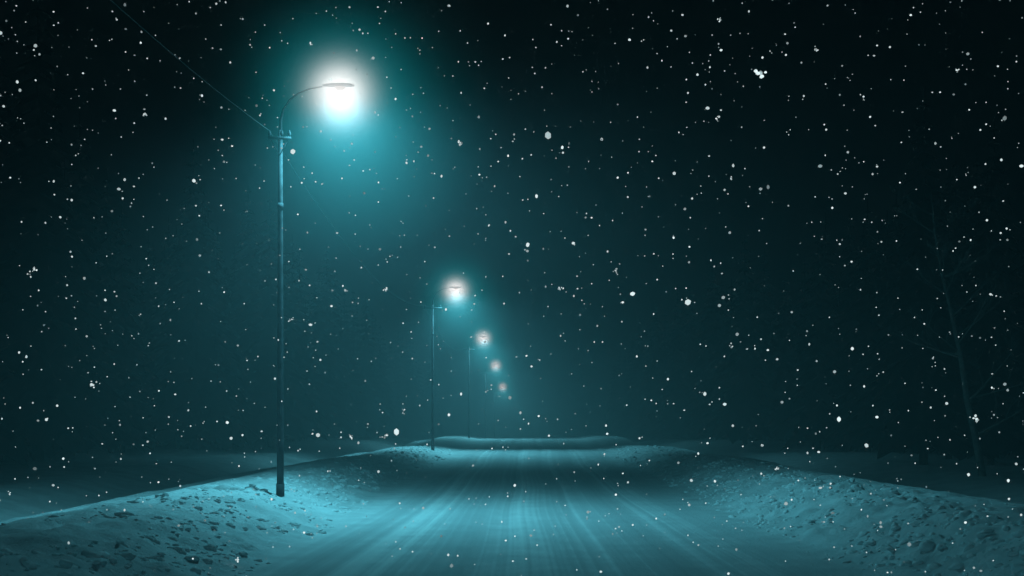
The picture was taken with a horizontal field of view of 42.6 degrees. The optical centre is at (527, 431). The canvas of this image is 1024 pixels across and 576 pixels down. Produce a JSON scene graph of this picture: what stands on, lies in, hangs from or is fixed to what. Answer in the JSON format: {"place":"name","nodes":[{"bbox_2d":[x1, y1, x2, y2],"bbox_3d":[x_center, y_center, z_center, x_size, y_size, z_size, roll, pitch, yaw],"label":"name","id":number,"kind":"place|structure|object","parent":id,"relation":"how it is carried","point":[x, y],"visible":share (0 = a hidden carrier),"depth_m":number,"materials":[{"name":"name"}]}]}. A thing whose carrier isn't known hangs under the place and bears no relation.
{"place":"outdoors","nodes":[
{"label":"outdoors","id":0,"kind":"place"},
{"bbox_2d":[0,435,1023,575],"bbox_3d":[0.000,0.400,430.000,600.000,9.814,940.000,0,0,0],"label":"snowy ground","id":1,"kind":"structure","parent":0,"point":[577,540],"depth_m":23.56,"materials":[{"name":"white snow"}]},
{"bbox_2d":[268,83,353,496],"bbox_3d":[-3.580,-4.058,25.000,6.400,11.183,6.400,0,0,0],"label":"street lamp","id":2,"kind":"object","parent":1,"relation":"on","point":[280,138],"visible":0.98,"depth_m":24.95,"materials":[{"name":"grey metal"}]},
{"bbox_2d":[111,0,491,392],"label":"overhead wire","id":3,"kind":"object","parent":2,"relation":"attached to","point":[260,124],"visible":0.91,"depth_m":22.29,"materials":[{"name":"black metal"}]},
{"bbox_2d":[423,287,460,449],"bbox_3d":[-3.580,-4.488,65.000,6.400,11.438,6.400,0,0,0],"label":"street lamp","id":4,"kind":"object","parent":1,"relation":"on","point":[432,419],"visible":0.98,"depth_m":64.95,"materials":[{"name":"grey metal"}]},
{"bbox_2d":[463,336,486,437],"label":"street lamp","id":5,"kind":"object","parent":1,"relation":"on","point":[468,349],"visible":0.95,"depth_m":104.96,"materials":[{"name":"grey metal"}]},
{"bbox_2d":[481,364,496,436],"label":"street lamp","id":6,"kind":"object","parent":1,"relation":"on","point":[485,373],"visible":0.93,"depth_m":144.95,"materials":[{"name":"grey metal"}]},
{"bbox_2d":[493,386,502,436],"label":"street lamp","id":7,"kind":"object","parent":1,"relation":"on","point":[494,394],"visible":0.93,"depth_m":184.94,"materials":[{"name":"grey metal"}]},
{"bbox_2d":[0,0,1023,467],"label":"distant fir forest","id":8,"kind":"object","parent":1,"relation":"on","point":[210,326],"visible":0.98,"depth_m":72.96,"materials":[{"name":"plant"}]},
{"bbox_2d":[0,445,1023,575],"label":"ploughed snow rubble","id":9,"kind":"object","parent":1,"relation":"on","point":[926,545],"visible":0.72,"depth_m":18.45,"materials":[{"name":"white snow"}]},
{"bbox_2d":[879,179,1023,476],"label":"bare tree","id":10,"kind":"object","parent":1,"relation":"on","point":[975,434],"visible":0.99,"depth_m":38.89,"materials":[{"name":"black plant"}]},
{"bbox_2d":[0,0,1023,575],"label":"falling snow","id":11,"kind":"structure","parent":0,"point":[548,136],"depth_m":14.77,"materials":[{"name":"white snow"}]},
{"bbox_2d":[0,0,1023,436],"label":"sky","id":12,"kind":"structure","parent":0,"point":[581,116],"materials":[{"name":"black"}]}
]}

